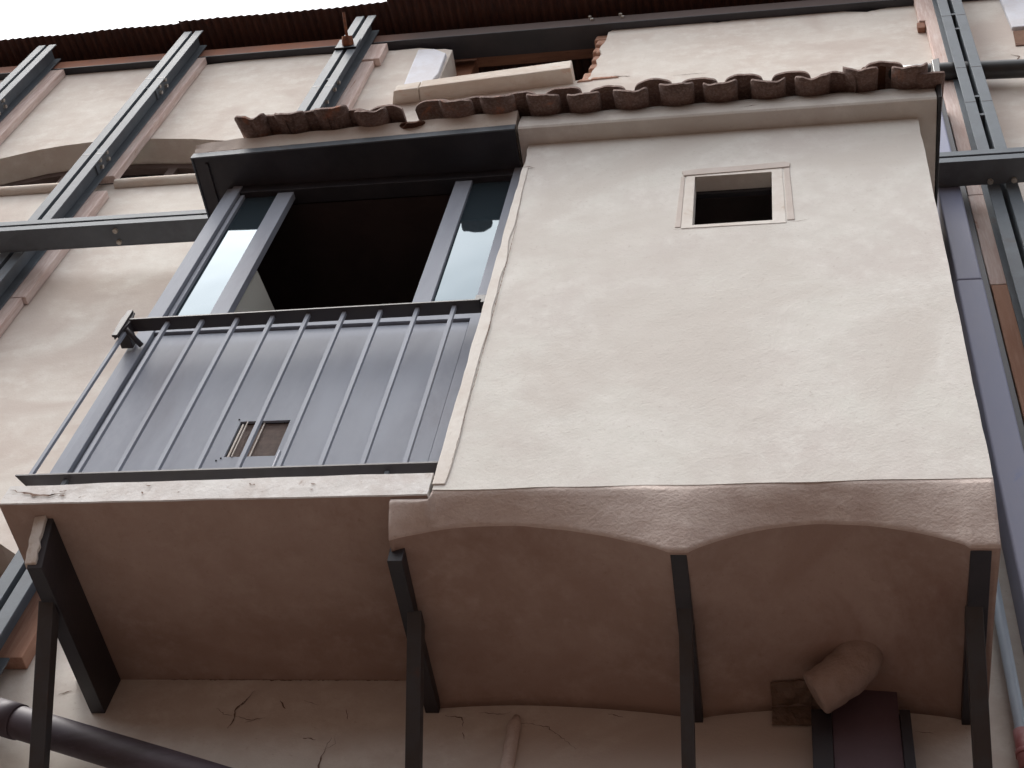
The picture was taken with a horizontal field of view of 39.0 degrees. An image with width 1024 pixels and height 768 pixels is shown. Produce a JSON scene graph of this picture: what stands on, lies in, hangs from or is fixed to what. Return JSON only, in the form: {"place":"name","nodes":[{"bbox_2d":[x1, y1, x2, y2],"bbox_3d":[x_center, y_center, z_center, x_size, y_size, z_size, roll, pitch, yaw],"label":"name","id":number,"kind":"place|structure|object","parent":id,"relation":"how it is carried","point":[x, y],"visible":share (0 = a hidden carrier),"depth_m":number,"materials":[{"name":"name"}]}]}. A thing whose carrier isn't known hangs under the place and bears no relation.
{"place":"outdoors","nodes":[
{"label":"outdoors","id":0,"kind":"place"},
{"bbox_2d":[0,0,386,39],"label":"sky","id":1,"kind":"structure","parent":0,"point":[18,18],"materials":[{"name":"white"}]},
{"bbox_3d":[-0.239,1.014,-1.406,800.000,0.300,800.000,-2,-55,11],"label":"ground","id":2,"kind":"structure","parent":0,"visible":0},
{"bbox_2d":[0,44,60,121],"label":"steel column","id":3,"kind":"structure","parent":2,"relation":"on","point":[25,77],"depth_m":11.26,"materials":[{"name":"metal"}]},
{"bbox_2d":[0,30,206,309],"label":"steel column","id":4,"kind":"structure","parent":2,"relation":"on","point":[77,185],"depth_m":9.83,"materials":[{"name":"metal"}]},
{"bbox_2d":[0,15,378,674],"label":"steel column","id":5,"kind":"structure","parent":2,"relation":"on","point":[326,89],"depth_m":9.99,"materials":[{"name":"metal"}]},
{"bbox_2d":[0,209,207,252],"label":"steel beam","id":6,"kind":"structure","parent":5,"relation":"attached to","point":[110,230],"depth_m":8.47,"materials":[{"name":"metal"}]},
{"bbox_2d":[334,12,360,49],"bbox_3d":[-1.230,-2.600,10.637,0.164,0.170,0.245,-2,-55,11],"label":"threaded rod","id":7,"kind":"object","parent":5,"relation":"attached to","point":[347,42],"visible":1,"depth_m":10.63,"materials":[{"name":"metal"}]},
{"bbox_2d":[0,0,1023,767],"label":"house facade","id":8,"kind":"structure","parent":2,"relation":"on","point":[56,342],"depth_m":8.14,"materials":[{"name":"paint"}]},
{"bbox_2d":[0,298,23,336],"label":"wooden board","id":9,"kind":"object","parent":8,"relation":"attached to","point":[11,309],"visible":0.95,"depth_m":8.35,"materials":[{"name":"beige wood"}]},
{"bbox_2d":[0,590,40,668],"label":"wooden board","id":10,"kind":"object","parent":8,"relation":"attached to","point":[18,649],"visible":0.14,"depth_m":5.96,"materials":[{"name":"brown wood"}]},
{"bbox_2d":[0,69,65,144],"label":"wooden board","id":11,"kind":"object","parent":8,"relation":"attached to","point":[24,108],"visible":0.64,"depth_m":11.05,"materials":[{"name":"beige wood"}]},
{"bbox_2d":[10,191,108,304],"bbox_3d":[-2.897,-0.866,9.029,0.298,1.320,0.056,-2,-55,11],"label":"wooden board","id":12,"kind":"object","parent":8,"relation":"attached to","point":[36,278],"visible":0.45,"depth_m":8.79,"materials":[{"name":"beige wood"}]},
{"bbox_2d":[25,516,120,767],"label":"steel bracket","id":13,"kind":"object","parent":8,"relation":"attached to","point":[66,619],"visible":1,"depth_m":5.32,"materials":[{"name":"metal"}]},
{"bbox_2d":[0,164,194,186],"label":"arched window","id":14,"kind":"structure","parent":8,"relation":"in","point":[141,170],"depth_m":10.35,"materials":[{"name":"brown glass"}]},
{"bbox_2d":[0,697,231,767],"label":"drain pipe","id":15,"kind":"object","parent":8,"relation":"attached to","point":[90,744],"visible":0.97,"depth_m":5.26,"materials":[{"name":"grey metal"}]},
{"bbox_2d":[99,57,206,183],"bbox_3d":[-2.656,-1.949,10.534,0.268,2.000,0.056,-2,-55,11],"label":"wooden board","id":16,"kind":"object","parent":8,"relation":"attached to","point":[121,165],"visible":0.5,"depth_m":10.38,"materials":[{"name":"beige wood"}]},
{"bbox_2d":[0,473,433,680],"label":"balcony slab","id":17,"kind":"structure","parent":8,"relation":"attached to","point":[280,578],"depth_m":5.34,"materials":[{"name":"paint"}]},
{"bbox_2d":[15,295,485,485],"bbox_3d":[-0.982,0.046,5.755,1.652,1.217,0.120,-2,-55,11],"label":"balcony railing","id":18,"kind":"object","parent":17,"relation":"on","point":[128,325],"visible":0.93,"depth_m":5.73,"materials":[{"name":"metal"}]},
{"bbox_2d":[50,167,522,472],"bbox_3d":[-0.803,0.014,6.574,1.643,2.584,0.800,-2,-55,11],"label":"balcony window","id":19,"kind":"structure","parent":17,"relation":"on","point":[399,239],"depth_m":6.29,"materials":[{"name":"metal"}]},
{"bbox_2d":[234,271,274,312],"bbox_3d":[-1.310,0.121,6.457,0.020,1.879,0.500,-2,-55,11],"label":"white board","id":20,"kind":"object","parent":19,"relation":"attached to","point":[255,296],"visible":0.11,"depth_m":6.92,"materials":[{"name":"white"}]},
{"bbox_2d":[336,61,374,108],"bbox_3d":[-1.490,-0.965,8.826,0.264,4.894,0.049,-2,-55,11],"label":"wooden board","id":21,"kind":"object","parent":8,"relation":"attached to","point":[353,89],"visible":0.11,"depth_m":10.42,"materials":[{"name":"beige wood"}]},
{"bbox_2d":[190,110,522,219],"bbox_3d":[-0.731,-0.940,7.726,1.712,0.414,1.037,-2,-55,11],"label":"steel canopy","id":22,"kind":"object","parent":8,"relation":"attached to","point":[480,142],"visible":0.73,"depth_m":7.35,"materials":[{"name":"metal"}]},
{"bbox_2d":[361,43,387,65],"bbox_3d":[-1.112,-2.475,10.905,0.307,0.290,0.061,-2,-55,11],"label":"wooden board","id":23,"kind":"object","parent":8,"relation":"attached to","point":[376,53],"visible":0.53,"depth_m":10.84,"materials":[{"name":"beige wood"}]},
{"bbox_2d":[0,0,803,80],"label":"corrugated roof","id":24,"kind":"structure","parent":8,"relation":"on","point":[393,17],"depth_m":11.40,"materials":[{"name":"brown metal"}]},
{"bbox_2d":[387,547,439,767],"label":"steel bracket","id":25,"kind":"object","parent":8,"relation":"attached to","point":[421,692],"visible":0.81,"depth_m":5.06,"materials":[{"name":"black metal"}]},
{"bbox_2d":[455,59,478,75],"bbox_3d":[-0.453,-1.995,10.583,0.170,1.595,0.140,-2,-55,11],"label":"timber post","id":26,"kind":"object","parent":8,"relation":"attached to","point":[466,67],"visible":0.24,"depth_m":11.07,"materials":[{"name":"brown wood"}]},
{"bbox_2d":[454,48,594,66],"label":"timber beam","id":27,"kind":"structure","parent":26,"relation":"on","point":[534,57],"depth_m":11.11,"materials":[{"name":"brown wood"}]},
{"bbox_2d":[0,0,976,79],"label":"roof beam","id":28,"kind":"structure","parent":8,"relation":"attached to","point":[539,37],"depth_m":10.87,"materials":[{"name":"metal"}]},
{"bbox_2d":[500,714,520,767],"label":"plastered conduit","id":29,"kind":"object","parent":8,"relation":"attached to","point":[509,753],"visible":1,"depth_m":5.19,"materials":[{"name":"paint"}]},
{"bbox_2d":[670,555,702,767],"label":"steel bracket","id":30,"kind":"object","parent":8,"relation":"attached to","point":[691,709],"visible":0.77,"depth_m":4.82,"materials":[{"name":"black metal"}]},
{"bbox_2d":[389,88,1000,719],"bbox_3d":[0.861,-0.172,6.231,2.086,3.351,1.020,-2,-55,11],"label":"plastered bay","id":31,"kind":"object","parent":8,"relation":"attached to","point":[721,348],"visible":0.97,"depth_m":5.19,"materials":[{"name":"paint"}]},
{"bbox_2d":[234,61,944,137],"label":"tile roof","id":32,"kind":"structure","parent":31,"relation":"on","point":[653,92],"depth_m":7.12,"materials":[{"name":"ceramic"}]},
{"bbox_2d":[770,680,811,725],"bbox_3d":[0.987,1.124,5.101,0.144,0.098,0.136,-2,-55,11],"label":"broken plaster patch","id":33,"kind":"object","parent":31,"relation":"attached to","point":[787,693],"visible":0.94,"depth_m":5.13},
{"bbox_2d":[803,640,882,713],"bbox_3d":[1.155,0.971,5.003,0.300,0.335,0.178,-25,-62,25],"label":"vent elbow","id":34,"kind":"object","parent":31,"relation":"attached to","point":[841,675],"visible":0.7,"depth_m":4.92,"materials":[{"name":"beige plastic"}]},
{"bbox_2d":[931,58,941,205],"bbox_3d":[2.113,-1.139,7.247,0.041,0.654,0.999,-2,-55,11],"label":"flashing plate","id":35,"kind":"object","parent":31,"relation":"attached to","point":[935,65],"visible":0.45,"depth_m":6.88,"materials":[{"name":"beige metal"}]},
{"bbox_2d":[811,690,915,767],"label":"door shutter","id":36,"kind":"object","parent":8,"relation":"attached to","point":[870,728],"depth_m":4.92,"materials":[{"name":"metal"}]},
{"bbox_2d":[917,22,925,32],"bbox_3d":[2.802,-2.440,9.896,0.050,0.098,0.039,-2,-55,11],"label":"wood wedge","id":37,"kind":"object","parent":8,"relation":"attached to","point":[921,27],"visible":1,"depth_m":9.86,"materials":[{"name":"brown wood"}]},
{"bbox_2d":[914,0,936,22],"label":"wooden board","id":38,"kind":"object","parent":8,"relation":"attached to","point":[924,10],"visible":0.49,"depth_m":10.06,"materials":[{"name":"beige wood"}]},
{"bbox_2d":[925,19,982,195],"bbox_3d":[2.794,-1.745,8.876,0.274,2.530,0.056,-2,-55,11],"label":"wooden board","id":39,"kind":"object","parent":8,"relation":"attached to","point":[955,116],"visible":0.2,"depth_m":8.81,"materials":[{"name":"beige wood"}]},
{"bbox_2d":[903,59,1023,80],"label":"black pipe","id":40,"kind":"object","parent":8,"relation":"attached to","point":[1003,69],"visible":0.37,"depth_m":8.96,"materials":[{"name":"black metal"}]},
{"bbox_2d":[961,550,992,767],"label":"steel bracket","id":41,"kind":"object","parent":8,"relation":"attached to","point":[975,715],"visible":0.82,"depth_m":4.64,"materials":[{"name":"black metal"}]},
{"bbox_2d":[937,98,1023,652],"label":"pipe casing","id":42,"kind":"object","parent":8,"relation":"attached to","point":[998,407],"visible":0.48,"depth_m":6.33,"materials":[{"name":"metal"}]},
{"bbox_2d":[968,195,1006,288],"bbox_3d":[2.557,-0.741,7.484,0.274,0.925,0.056,-2,-55,11],"label":"wooden board","id":43,"kind":"object","parent":8,"relation":"attached to","point":[989,250],"visible":0.31,"depth_m":7.45,"materials":[{"name":"beige wood"}]},
{"bbox_2d":[991,285,1023,423],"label":"wooden board","id":44,"kind":"object","parent":8,"relation":"attached to","point":[1010,333],"visible":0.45,"depth_m":6.74,"materials":[{"name":"brown wood"}]},
{"bbox_2d":[994,579,1023,767],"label":"thin pipe","id":45,"kind":"object","parent":8,"relation":"attached to","point":[1012,682],"visible":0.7,"depth_m":5.04,"materials":[{"name":"grey metal"}]},
{"bbox_2d":[932,0,1023,346],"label":"steel column","id":46,"kind":"structure","parent":2,"relation":"on","point":[1005,205],"depth_m":8.21,"materials":[{"name":"grey metal"}]},
{"bbox_2d":[938,147,1023,186],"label":"steel beam","id":47,"kind":"structure","parent":46,"relation":"attached to","point":[983,167],"depth_m":7.60,"materials":[{"name":"metal"}]}
]}

